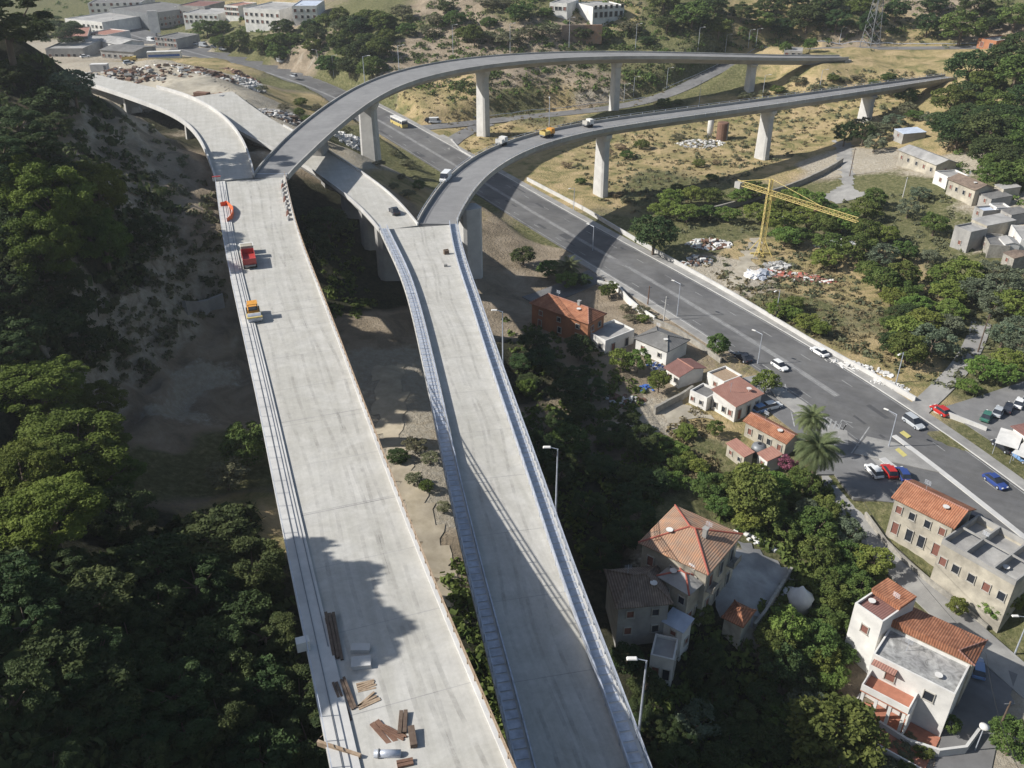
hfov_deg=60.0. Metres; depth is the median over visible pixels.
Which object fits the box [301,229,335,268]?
tree
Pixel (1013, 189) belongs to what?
hut
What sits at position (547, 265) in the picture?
tree
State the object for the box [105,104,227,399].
slope weeds
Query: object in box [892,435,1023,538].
median kerb
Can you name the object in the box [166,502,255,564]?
tree
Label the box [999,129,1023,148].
tree
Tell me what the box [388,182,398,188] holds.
shrub
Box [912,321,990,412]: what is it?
path
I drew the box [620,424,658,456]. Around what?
tree
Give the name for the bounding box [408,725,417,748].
short beams
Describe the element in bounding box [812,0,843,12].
tree
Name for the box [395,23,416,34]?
shrub
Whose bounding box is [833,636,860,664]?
tree
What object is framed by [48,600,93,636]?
tree
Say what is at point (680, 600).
window
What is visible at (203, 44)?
car
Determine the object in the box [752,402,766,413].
parked car
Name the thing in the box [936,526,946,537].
window
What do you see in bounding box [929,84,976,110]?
tree
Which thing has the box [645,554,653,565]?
window
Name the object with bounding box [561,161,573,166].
shrub
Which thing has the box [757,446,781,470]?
outbuilding
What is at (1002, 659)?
lane
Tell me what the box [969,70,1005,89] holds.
tree
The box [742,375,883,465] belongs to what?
side road
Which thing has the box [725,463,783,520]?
tree
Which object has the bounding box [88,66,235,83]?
scrap row
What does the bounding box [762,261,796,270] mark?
block heap
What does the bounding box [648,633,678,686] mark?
house annex
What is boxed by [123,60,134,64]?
car
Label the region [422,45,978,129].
slip road
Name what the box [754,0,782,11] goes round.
tree
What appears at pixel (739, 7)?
tree
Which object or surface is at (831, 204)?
tree
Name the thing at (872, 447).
pavement
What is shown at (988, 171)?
tree
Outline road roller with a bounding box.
[246,300,262,322]
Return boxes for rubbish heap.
[825,358,893,377]
[870,378,910,391]
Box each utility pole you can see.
[663,296,668,320]
[977,314,989,351]
[991,701,1014,744]
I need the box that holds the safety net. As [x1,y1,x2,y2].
[220,201,233,221]
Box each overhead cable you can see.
[858,493,985,653]
[986,655,1017,766]
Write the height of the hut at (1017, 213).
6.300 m
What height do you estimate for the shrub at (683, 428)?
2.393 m
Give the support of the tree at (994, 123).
on the ground at (188, 404)
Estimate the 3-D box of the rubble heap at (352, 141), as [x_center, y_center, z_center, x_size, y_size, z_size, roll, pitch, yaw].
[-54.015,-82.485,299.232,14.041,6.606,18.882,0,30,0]
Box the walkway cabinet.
[295,635,310,652]
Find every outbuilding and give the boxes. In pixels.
[726,438,754,463]
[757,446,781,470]
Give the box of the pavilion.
[721,599,756,649]
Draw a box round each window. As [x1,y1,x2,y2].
[557,326,561,333]
[623,626,631,635]
[625,610,634,618]
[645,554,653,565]
[650,624,659,632]
[651,608,659,616]
[669,628,676,637]
[677,594,684,606]
[683,635,688,646]
[707,571,713,589]
[712,401,717,408]
[717,558,724,576]
[721,405,725,413]
[727,408,732,416]
[728,546,734,563]
[746,427,752,436]
[757,433,762,441]
[766,437,771,445]
[776,443,781,451]
[859,622,869,635]
[882,672,896,683]
[894,504,903,515]
[907,511,916,522]
[921,689,935,703]
[922,518,931,529]
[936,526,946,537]
[937,555,947,568]
[950,562,960,575]
[965,572,976,585]
[980,580,991,593]
[995,589,1006,602]
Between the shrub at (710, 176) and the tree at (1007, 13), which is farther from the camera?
the tree at (1007, 13)
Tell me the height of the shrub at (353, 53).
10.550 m
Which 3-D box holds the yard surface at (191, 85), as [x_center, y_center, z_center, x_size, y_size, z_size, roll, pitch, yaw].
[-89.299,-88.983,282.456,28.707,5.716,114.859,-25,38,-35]
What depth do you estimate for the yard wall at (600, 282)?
220.89 m
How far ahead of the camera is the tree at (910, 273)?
210.22 m
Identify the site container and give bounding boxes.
[89,63,109,71]
[146,50,181,57]
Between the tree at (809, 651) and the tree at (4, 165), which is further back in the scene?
the tree at (4, 165)
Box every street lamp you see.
[491,309,503,366]
[543,446,557,511]
[626,656,646,733]
[671,280,680,315]
[752,329,762,363]
[884,408,896,445]
[895,352,903,382]
[1011,615,1023,654]
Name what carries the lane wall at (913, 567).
on the ground at (188, 404)
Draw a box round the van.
[439,169,451,181]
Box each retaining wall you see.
[181,293,224,315]
[562,24,601,43]
[678,158,843,219]
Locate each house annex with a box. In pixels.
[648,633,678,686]
[661,607,694,661]
[689,383,713,410]
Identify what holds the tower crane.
on the ground at (188, 404)
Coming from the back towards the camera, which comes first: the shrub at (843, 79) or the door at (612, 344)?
the shrub at (843, 79)
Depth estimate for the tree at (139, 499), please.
113.14 m
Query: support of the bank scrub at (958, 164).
on the ground at (188, 404)
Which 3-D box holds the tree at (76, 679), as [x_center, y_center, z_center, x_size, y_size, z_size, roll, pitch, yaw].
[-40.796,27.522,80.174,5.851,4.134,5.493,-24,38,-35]
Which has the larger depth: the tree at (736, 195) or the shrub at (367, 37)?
the shrub at (367, 37)
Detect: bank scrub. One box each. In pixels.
[44,0,1023,205]
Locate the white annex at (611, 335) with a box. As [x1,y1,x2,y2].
[590,319,633,353]
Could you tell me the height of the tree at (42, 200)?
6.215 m
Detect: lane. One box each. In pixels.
[819,428,1023,698]
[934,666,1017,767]
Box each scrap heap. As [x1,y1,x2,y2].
[680,254,713,266]
[684,237,732,250]
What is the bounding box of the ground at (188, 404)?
[0,0,1023,767]
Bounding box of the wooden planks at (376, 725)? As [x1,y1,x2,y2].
[370,719,397,743]
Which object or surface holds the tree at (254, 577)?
on the ground at (188, 404)
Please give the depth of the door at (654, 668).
114.54 m
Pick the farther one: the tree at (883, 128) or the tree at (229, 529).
the tree at (883, 128)
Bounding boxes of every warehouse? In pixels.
[45,35,111,56]
[97,35,144,47]
[99,44,156,58]
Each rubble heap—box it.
[258,108,303,125]
[334,131,360,150]
[674,139,724,148]
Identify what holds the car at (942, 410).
on the path
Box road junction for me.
[449,124,494,144]
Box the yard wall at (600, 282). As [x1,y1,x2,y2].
[597,280,610,285]
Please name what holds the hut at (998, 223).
on the ground at (188, 404)
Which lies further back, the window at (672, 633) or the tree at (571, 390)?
the tree at (571, 390)
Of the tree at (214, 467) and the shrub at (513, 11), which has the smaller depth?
the tree at (214, 467)
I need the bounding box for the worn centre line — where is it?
[131,34,838,396]
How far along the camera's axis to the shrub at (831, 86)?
348.98 m
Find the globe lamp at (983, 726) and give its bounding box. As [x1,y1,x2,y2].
[975,722,989,749]
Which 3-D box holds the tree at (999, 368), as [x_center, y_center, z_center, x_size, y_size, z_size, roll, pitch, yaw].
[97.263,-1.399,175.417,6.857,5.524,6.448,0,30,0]
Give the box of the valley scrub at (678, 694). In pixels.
[300,214,887,767]
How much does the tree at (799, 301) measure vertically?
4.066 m
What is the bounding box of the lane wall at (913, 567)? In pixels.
[864,512,987,628]
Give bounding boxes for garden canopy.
[787,586,813,615]
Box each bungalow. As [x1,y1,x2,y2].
[633,323,690,364]
[663,358,705,387]
[711,376,763,421]
[743,412,797,456]
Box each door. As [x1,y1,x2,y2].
[611,342,615,350]
[624,337,628,346]
[651,665,659,674]
[661,668,670,681]
[703,595,709,613]
[714,587,719,600]
[724,570,730,586]
[736,408,741,420]
[745,404,750,416]
[889,520,899,535]
[903,527,914,543]
[915,534,926,549]
[929,541,939,556]
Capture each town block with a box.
[62,26,91,38]
[91,28,131,38]
[154,32,199,48]
[177,0,224,23]
[183,8,225,29]
[224,2,256,21]
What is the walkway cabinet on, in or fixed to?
on the viaduct at (358, 562)
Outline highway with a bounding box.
[130,28,1023,534]
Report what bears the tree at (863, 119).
on the ground at (188, 404)
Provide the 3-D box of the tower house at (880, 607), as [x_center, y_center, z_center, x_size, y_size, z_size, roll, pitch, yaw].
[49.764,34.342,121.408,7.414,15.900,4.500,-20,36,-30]
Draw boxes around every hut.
[706,366,741,386]
[892,127,925,143]
[932,169,968,188]
[949,222,987,252]
[971,213,1016,234]
[972,205,998,217]
[977,190,1012,205]
[981,233,1010,257]
[989,203,1010,212]
[993,183,1021,197]
[999,235,1019,250]
[1000,206,1023,224]
[1000,249,1023,268]
[1008,225,1023,249]
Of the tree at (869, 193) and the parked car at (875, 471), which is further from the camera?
the tree at (869, 193)
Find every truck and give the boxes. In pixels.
[121,56,137,61]
[193,91,209,96]
[240,243,256,268]
[539,127,554,137]
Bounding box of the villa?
[638,504,742,626]
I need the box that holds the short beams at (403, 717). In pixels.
[397,709,407,734]
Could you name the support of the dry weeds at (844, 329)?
on the ground at (188, 404)
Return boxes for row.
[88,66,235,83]
[101,68,151,78]
[106,63,238,83]
[191,68,229,78]
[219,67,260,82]
[281,179,289,220]
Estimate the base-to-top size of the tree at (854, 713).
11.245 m
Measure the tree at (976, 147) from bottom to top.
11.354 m
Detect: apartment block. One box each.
[64,11,140,31]
[87,0,154,13]
[109,2,181,29]
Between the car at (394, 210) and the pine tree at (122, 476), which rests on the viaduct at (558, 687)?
the car at (394, 210)
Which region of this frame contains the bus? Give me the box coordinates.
[390,115,407,127]
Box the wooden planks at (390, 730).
[380,724,406,740]
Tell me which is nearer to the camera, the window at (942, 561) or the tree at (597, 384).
the window at (942, 561)
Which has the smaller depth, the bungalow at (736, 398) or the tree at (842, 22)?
the bungalow at (736, 398)
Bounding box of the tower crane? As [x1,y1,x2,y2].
[734,179,858,257]
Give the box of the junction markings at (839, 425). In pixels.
[785,384,869,452]
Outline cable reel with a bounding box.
[443,249,448,254]
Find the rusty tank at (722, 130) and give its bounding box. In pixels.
[716,121,728,140]
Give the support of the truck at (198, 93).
on the yard surface at (191, 85)
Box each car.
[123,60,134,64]
[146,37,154,41]
[198,42,207,46]
[276,57,283,61]
[388,206,400,214]
[429,117,440,123]
[733,352,751,362]
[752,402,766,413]
[763,400,782,410]
[771,358,788,371]
[810,346,829,356]
[864,463,883,478]
[880,463,898,477]
[895,466,911,480]
[902,412,924,429]
[929,404,950,416]
[969,511,982,519]
[971,657,985,680]
[979,409,992,422]
[982,472,1008,489]
[990,438,1014,453]
[992,405,1003,417]
[1003,401,1014,413]
[1009,451,1023,463]
[1013,396,1023,408]
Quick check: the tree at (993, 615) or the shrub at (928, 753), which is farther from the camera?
the tree at (993, 615)
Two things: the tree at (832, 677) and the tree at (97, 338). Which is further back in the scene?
the tree at (97, 338)
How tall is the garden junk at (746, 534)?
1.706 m
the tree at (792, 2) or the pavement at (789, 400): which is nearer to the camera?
the pavement at (789, 400)
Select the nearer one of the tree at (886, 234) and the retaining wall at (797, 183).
the tree at (886, 234)
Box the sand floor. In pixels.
[371,363,467,625]
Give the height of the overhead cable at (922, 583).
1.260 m
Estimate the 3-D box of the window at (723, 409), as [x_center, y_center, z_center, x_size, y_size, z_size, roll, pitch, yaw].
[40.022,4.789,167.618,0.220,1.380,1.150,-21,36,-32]
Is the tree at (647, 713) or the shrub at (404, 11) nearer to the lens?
the tree at (647, 713)
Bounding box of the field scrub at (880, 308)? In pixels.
[214,0,1009,397]
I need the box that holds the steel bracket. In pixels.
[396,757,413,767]
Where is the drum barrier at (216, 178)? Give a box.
[212,176,220,180]
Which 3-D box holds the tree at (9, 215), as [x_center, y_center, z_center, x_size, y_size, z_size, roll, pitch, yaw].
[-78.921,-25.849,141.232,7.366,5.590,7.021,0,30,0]
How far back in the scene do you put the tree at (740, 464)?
149.59 m
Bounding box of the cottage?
[946,172,995,205]
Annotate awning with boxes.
[992,428,1021,459]
[1009,442,1023,462]
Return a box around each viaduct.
[76,72,516,767]
[196,91,652,767]
[252,51,851,180]
[417,73,957,278]
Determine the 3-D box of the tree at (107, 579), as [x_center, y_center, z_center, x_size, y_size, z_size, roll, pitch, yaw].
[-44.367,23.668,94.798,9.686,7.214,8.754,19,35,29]
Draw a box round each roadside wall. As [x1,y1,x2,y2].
[451,139,472,157]
[527,177,916,400]
[933,406,987,430]
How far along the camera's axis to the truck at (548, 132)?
257.38 m
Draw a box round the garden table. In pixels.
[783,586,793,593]
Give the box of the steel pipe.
[374,748,400,758]
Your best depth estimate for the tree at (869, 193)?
253.18 m
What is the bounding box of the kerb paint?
[900,431,910,437]
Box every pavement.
[379,103,1023,488]
[568,254,720,348]
[766,382,825,427]
[853,436,938,472]
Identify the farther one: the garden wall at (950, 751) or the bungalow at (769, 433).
the bungalow at (769, 433)
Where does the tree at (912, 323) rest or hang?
on the ground at (188, 404)
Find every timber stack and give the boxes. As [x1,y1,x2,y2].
[324,611,343,659]
[332,681,351,720]
[340,676,356,709]
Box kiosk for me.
[784,47,802,54]
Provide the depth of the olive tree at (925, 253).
222.18 m
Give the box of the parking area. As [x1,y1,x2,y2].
[946,381,1023,439]
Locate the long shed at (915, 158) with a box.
[896,144,957,176]
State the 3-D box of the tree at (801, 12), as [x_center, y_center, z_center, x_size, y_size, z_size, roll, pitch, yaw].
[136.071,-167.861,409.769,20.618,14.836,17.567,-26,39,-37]
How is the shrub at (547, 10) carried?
on the ground at (188, 404)
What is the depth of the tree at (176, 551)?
105.47 m
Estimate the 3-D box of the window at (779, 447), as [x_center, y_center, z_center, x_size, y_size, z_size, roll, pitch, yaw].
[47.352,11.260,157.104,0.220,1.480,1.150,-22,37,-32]
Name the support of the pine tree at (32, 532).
on the ground at (188, 404)
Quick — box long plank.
[317,739,361,758]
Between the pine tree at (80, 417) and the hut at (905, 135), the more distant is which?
the hut at (905, 135)
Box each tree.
[0,0,54,70]
[0,106,43,137]
[0,135,25,161]
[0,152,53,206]
[0,158,30,182]
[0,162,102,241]
[0,204,36,228]
[0,211,83,295]
[0,223,31,246]
[0,243,47,275]
[0,274,29,307]
[0,304,51,338]
[0,334,35,364]
[0,354,90,420]
[0,437,65,506]
[0,470,110,555]
[0,549,41,605]
[0,572,67,620]
[0,596,61,649]
[0,654,60,732]
[5,129,65,157]
[9,624,89,690]
[11,402,132,480]
[21,83,78,116]
[23,167,71,200]
[24,738,84,767]
[33,15,84,42]
[33,198,64,212]
[34,661,94,711]
[37,112,75,135]
[42,156,77,169]
[43,546,90,583]
[45,68,96,112]
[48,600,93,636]
[52,622,132,685]
[57,564,137,627]
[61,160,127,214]
[61,317,107,361]
[65,651,144,727]
[67,379,128,413]
[76,165,94,184]
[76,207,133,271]
[79,453,147,492]
[88,486,158,541]
[98,605,162,661]
[114,531,192,583]
[126,216,161,246]
[130,576,187,617]
[135,656,214,725]
[162,552,237,611]
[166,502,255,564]
[176,614,246,667]
[180,683,256,753]
[203,455,250,490]
[204,646,259,698]
[209,588,272,632]
[211,536,286,598]
[213,721,300,767]
[218,420,266,466]
[232,653,287,711]
[239,610,296,661]
[261,706,328,767]
[266,663,317,723]
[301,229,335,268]
[462,24,485,46]
[508,353,536,369]
[509,246,535,264]
[514,372,542,389]
[516,378,537,393]
[517,330,551,351]
[519,412,528,423]
[524,347,556,367]
[526,430,557,463]
[535,260,559,276]
[542,377,585,405]
[543,461,576,487]
[544,409,573,427]
[549,420,591,453]
[554,255,581,280]
[554,271,577,287]
[562,449,589,468]
[564,334,596,360]
[574,273,592,285]
[576,376,607,400]
[598,281,618,297]
[607,641,645,675]
[608,348,635,372]
[617,412,641,430]
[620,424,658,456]
[625,697,654,727]
[626,348,652,372]
[626,667,665,703]
[628,214,680,254]
[630,467,670,499]
[631,717,644,735]
[643,712,669,737]
[645,738,666,761]
[647,0,679,15]
[647,199,680,218]
[647,370,671,392]
[650,714,687,742]
[654,16,682,33]
[657,188,683,204]
[667,730,699,760]
[670,1,714,28]
[670,204,703,222]
[673,696,720,739]
[681,185,701,203]
[689,471,728,499]
[692,604,715,625]
[696,685,731,715]
[699,187,727,204]
[699,204,718,219]
[702,0,729,13]
[703,16,733,38]
[703,494,735,515]
[706,333,730,354]
[706,420,724,436]
[714,206,741,222]
[715,471,746,495]
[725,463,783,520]
[726,188,752,201]
[728,1,753,22]
[728,480,765,506]
[730,506,767,530]
[734,461,755,479]
[740,180,767,197]
[743,202,781,222]
[746,469,792,495]
[748,9,774,33]
[750,369,783,393]
[753,621,797,658]
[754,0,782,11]
[758,637,804,683]
[759,701,797,738]
[765,298,789,317]
[766,191,800,216]
[766,500,787,521]
[767,211,806,227]
[767,226,801,246]
[767,604,812,641]
[770,514,803,539]
[771,18,795,36]
[777,187,806,201]
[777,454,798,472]
[779,41,793,52]
[779,305,803,320]
[780,0,809,6]
[780,486,801,507]
[780,685,825,722]
[782,665,817,696]
[785,641,818,667]
[785,692,890,767]
[786,3,830,34]
[786,296,805,308]
[788,465,823,493]
[790,227,813,245]
[790,616,842,657]
[792,188,828,211]
[792,204,822,226]
[792,313,820,330]
[792,404,829,449]
[793,428,844,493]
[794,505,840,539]
[795,498,820,514]
[797,533,840,566]
[801,37,817,52]
[802,566,839,599]
[806,641,840,673]
[808,602,847,629]
[809,213,840,236]
[810,248,843,268]
[810,320,832,336]
[811,232,848,255]
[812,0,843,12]
[812,578,851,611]
[813,494,840,519]
[815,660,851,690]
[818,201,838,212]
[822,9,853,33]
[827,562,852,585]
[830,207,859,233]
[831,515,867,546]
[833,121,855,146]
[833,538,865,562]
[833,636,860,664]
[836,561,869,585]
[839,232,878,261]
[842,588,868,609]
[842,615,851,631]
[845,0,877,15]
[845,572,876,596]
[848,117,874,133]
[849,197,884,217]
[850,124,877,146]
[851,218,881,239]
[851,543,895,575]
[853,260,881,278]
[856,10,889,37]
[861,266,903,292]
[862,187,888,208]
[863,133,887,152]
[865,243,899,266]
[869,122,894,137]
[877,225,899,243]
[877,331,909,354]
[878,287,907,305]
[879,315,897,329]
[880,113,906,129]
[883,0,911,21]
[883,305,905,318]
[885,315,931,341]
[886,331,930,363]
[887,259,922,286]
[892,240,919,260]
[893,279,924,295]
[894,88,919,102]
[894,295,932,310]
[895,102,918,116]
[896,197,921,218]
[899,302,923,320]
[903,110,923,120]
[903,307,948,328]
[905,292,937,310]
[909,186,931,200]
[910,322,960,357]
[913,12,941,37]
[916,0,948,11]
[919,111,935,125]
[920,211,952,235]
[920,249,942,263]
[924,112,963,128]
[924,264,961,281]
[928,278,971,302]
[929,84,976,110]
[930,280,954,297]
[933,313,965,333]
[934,134,962,150]
[935,114,984,152]
[935,297,970,319]
[937,9,988,45]
[942,255,985,281]
[943,49,995,80]
[943,714,962,733]
[945,596,968,615]
[947,102,977,117]
[952,80,983,102]
[954,111,1017,140]
[954,378,983,393]
[957,0,996,16]
[959,276,992,303]
[964,354,997,380]
[966,134,1016,162]
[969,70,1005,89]
[969,104,1015,131]
[974,86,1016,106]
[974,273,1023,306]
[976,150,1012,176]
[977,15,1005,32]
[977,295,1015,318]
[978,162,1023,184]
[978,602,1009,619]
[980,260,1012,280]
[984,41,1023,73]
[985,321,1023,347]
[987,361,1023,385]
[988,347,1023,371]
[988,713,1023,763]
[990,104,1023,120]
[990,114,1023,140]
[991,288,1023,315]
[993,54,1023,88]
[993,159,1023,182]
[994,147,1023,170]
[995,2,1023,32]
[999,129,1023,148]
[1000,31,1023,53]
[1002,332,1023,352]
[1003,315,1023,337]
[1006,84,1023,104]
[1008,268,1023,283]
[1010,593,1023,609]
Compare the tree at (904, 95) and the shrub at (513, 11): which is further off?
the shrub at (513, 11)
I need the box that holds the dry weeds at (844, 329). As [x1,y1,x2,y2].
[389,63,930,483]
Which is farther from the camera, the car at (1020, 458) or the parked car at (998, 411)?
the parked car at (998, 411)
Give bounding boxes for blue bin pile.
[640,384,654,390]
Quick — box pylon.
[859,0,883,47]
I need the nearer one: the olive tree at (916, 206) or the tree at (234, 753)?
the tree at (234, 753)
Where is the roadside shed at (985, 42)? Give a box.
[976,35,1016,48]
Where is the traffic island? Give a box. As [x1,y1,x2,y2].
[440,135,451,149]
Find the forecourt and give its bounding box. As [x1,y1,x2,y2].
[759,385,903,502]
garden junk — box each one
[646,361,665,370]
[734,529,780,552]
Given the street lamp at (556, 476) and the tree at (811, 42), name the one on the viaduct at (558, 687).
the street lamp at (556, 476)
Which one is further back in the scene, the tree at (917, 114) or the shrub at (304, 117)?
the tree at (917, 114)
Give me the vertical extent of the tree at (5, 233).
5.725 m
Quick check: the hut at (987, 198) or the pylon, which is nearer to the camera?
the hut at (987, 198)
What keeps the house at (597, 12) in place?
on the ground at (188, 404)
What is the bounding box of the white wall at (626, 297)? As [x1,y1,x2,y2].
[614,282,654,322]
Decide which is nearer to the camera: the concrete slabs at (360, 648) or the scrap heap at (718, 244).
the concrete slabs at (360, 648)
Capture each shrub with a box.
[191,19,221,36]
[208,35,226,46]
[209,20,230,31]
[224,29,249,48]
[249,35,274,51]
[255,85,267,89]
[264,32,287,44]
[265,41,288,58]
[268,18,295,32]
[277,102,292,109]
[281,32,300,44]
[293,97,308,105]
[293,107,305,114]
[300,19,319,28]
[300,38,323,50]
[300,115,310,119]
[303,25,328,42]
[310,103,321,110]
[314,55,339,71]
[315,13,332,25]
[325,29,354,45]
[326,37,350,50]
[328,6,349,20]
[329,22,343,30]
[334,15,367,32]
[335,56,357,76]
[337,47,346,56]
[340,126,352,133]
[343,40,375,60]
[346,17,371,32]
[354,33,373,40]
[355,9,374,21]
[355,56,388,78]
[357,35,372,45]
[365,37,395,55]
[368,10,396,27]
[370,14,400,28]
[373,30,391,37]
[373,160,385,164]
[378,28,396,40]
[386,447,410,463]
[388,149,399,155]
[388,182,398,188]
[390,4,412,20]
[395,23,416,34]
[397,173,406,179]
[398,159,415,165]
[399,189,416,197]
[401,436,427,452]
[404,471,422,484]
[410,175,420,179]
[412,180,425,189]
[418,25,436,35]
[418,479,434,491]
[421,13,443,23]
[421,451,438,463]
[434,1,455,12]
[436,501,450,512]
[442,10,469,26]
[454,26,474,39]
[472,0,503,9]
[479,16,498,27]
[482,31,496,42]
[494,31,520,45]
[496,0,514,8]
[504,0,533,21]
[519,25,542,39]
[536,7,554,16]
[537,22,561,35]
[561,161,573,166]
[571,27,593,39]
[574,178,587,183]
[599,27,615,40]
[609,191,622,196]
[613,144,626,149]
[616,21,641,31]
[619,150,634,158]
[619,304,631,311]
[620,195,634,202]
[623,314,638,320]
[633,139,650,148]
[634,305,651,314]
[636,314,649,322]
[638,36,655,44]
[646,432,668,449]
[650,465,668,478]
[654,98,672,106]
[659,437,689,456]
[665,471,690,490]
[666,455,687,470]
[670,133,685,139]
[670,183,684,190]
[672,422,698,440]
[673,99,683,104]
[677,450,696,461]
[687,457,710,474]
[692,159,705,165]
[705,173,717,179]
[735,91,754,98]
[758,89,769,94]
[760,82,771,87]
[769,85,786,92]
[789,76,806,83]
[806,83,823,90]
[825,84,841,89]
[827,74,840,81]
[839,77,849,80]
[850,75,860,78]
[868,79,880,83]
[880,72,898,80]
[881,737,899,748]
[881,755,900,767]
[894,742,914,759]
[898,757,916,767]
[900,730,917,743]
[912,742,935,759]
[923,69,936,74]
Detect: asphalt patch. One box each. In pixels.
[412,151,425,156]
[560,233,572,239]
[866,404,888,418]
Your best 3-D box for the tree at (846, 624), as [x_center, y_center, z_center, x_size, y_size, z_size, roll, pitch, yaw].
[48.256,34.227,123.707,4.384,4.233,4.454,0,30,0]
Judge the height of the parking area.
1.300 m
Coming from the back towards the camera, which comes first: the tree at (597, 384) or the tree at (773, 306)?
the tree at (773, 306)
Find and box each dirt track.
[722,237,762,286]
[825,140,865,203]
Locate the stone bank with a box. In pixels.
[232,75,265,92]
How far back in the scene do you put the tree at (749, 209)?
253.63 m
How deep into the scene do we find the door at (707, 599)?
119.80 m
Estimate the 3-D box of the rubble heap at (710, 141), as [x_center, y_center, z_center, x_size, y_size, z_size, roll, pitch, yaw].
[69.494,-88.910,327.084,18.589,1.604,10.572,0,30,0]
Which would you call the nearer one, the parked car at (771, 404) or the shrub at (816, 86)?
the parked car at (771, 404)
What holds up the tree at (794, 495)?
on the ground at (188, 404)
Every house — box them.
[243,2,294,31]
[292,0,324,26]
[529,290,606,346]
[549,0,578,19]
[577,1,624,25]
[603,565,673,647]
[840,607,987,767]
[845,578,916,672]
[885,479,976,565]
[930,515,1023,632]
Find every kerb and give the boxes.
[379,106,1023,490]
[574,254,707,336]
[879,457,912,479]
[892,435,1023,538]
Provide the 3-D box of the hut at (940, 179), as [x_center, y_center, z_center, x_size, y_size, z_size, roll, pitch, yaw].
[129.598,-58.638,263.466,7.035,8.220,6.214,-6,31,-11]
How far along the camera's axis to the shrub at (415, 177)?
284.19 m
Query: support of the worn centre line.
on the highway
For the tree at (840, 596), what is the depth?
126.25 m
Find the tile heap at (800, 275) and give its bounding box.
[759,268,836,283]
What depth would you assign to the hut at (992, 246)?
221.33 m
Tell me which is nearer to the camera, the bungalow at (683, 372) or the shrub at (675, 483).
the shrub at (675, 483)
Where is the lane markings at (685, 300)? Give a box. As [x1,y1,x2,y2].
[143,38,1022,492]
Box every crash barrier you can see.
[475,97,644,116]
[665,46,776,87]
[817,41,976,44]
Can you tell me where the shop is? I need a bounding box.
[1010,423,1023,445]
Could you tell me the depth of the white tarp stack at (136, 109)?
283.54 m
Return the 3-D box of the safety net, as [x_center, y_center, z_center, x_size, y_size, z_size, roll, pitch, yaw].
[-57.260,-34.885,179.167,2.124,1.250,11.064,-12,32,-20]
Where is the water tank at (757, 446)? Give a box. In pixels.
[751,441,766,458]
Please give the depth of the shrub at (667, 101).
359.82 m
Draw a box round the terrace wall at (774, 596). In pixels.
[753,567,792,630]
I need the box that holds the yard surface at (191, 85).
[131,71,276,121]
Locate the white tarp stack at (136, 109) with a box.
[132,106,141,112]
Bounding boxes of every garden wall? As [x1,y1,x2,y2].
[653,385,693,414]
[654,318,721,362]
[879,720,980,756]
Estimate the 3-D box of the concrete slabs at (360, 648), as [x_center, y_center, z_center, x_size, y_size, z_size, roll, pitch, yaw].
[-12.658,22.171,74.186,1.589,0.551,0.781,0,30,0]
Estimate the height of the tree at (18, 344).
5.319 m
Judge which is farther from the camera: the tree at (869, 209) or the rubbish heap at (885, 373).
the tree at (869, 209)
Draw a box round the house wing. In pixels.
[656,565,702,625]
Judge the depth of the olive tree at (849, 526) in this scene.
136.13 m
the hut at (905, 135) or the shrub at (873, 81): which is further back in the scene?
the shrub at (873, 81)
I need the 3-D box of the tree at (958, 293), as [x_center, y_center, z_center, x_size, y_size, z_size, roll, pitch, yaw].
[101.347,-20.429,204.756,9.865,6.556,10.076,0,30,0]
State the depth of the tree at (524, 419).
160.28 m
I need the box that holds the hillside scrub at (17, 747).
[0,50,326,767]
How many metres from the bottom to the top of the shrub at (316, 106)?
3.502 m
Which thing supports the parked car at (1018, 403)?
on the parking area
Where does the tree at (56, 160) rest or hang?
on the ground at (188, 404)
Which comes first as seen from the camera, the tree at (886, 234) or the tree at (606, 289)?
the tree at (606, 289)
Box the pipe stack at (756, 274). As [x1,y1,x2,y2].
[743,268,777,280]
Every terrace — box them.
[653,400,714,422]
[716,541,793,627]
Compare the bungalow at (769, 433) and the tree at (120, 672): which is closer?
the tree at (120, 672)
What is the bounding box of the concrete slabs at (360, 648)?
[350,643,370,653]
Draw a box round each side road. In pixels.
[522,258,631,300]
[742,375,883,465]
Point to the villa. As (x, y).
(675, 536)
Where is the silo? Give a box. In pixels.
[707,120,713,137]
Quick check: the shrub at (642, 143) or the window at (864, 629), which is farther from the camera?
the shrub at (642, 143)
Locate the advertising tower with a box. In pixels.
[147,11,160,36]
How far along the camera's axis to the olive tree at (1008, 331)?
186.35 m
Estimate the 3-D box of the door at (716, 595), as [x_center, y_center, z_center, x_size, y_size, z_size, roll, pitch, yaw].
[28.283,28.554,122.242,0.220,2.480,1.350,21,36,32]

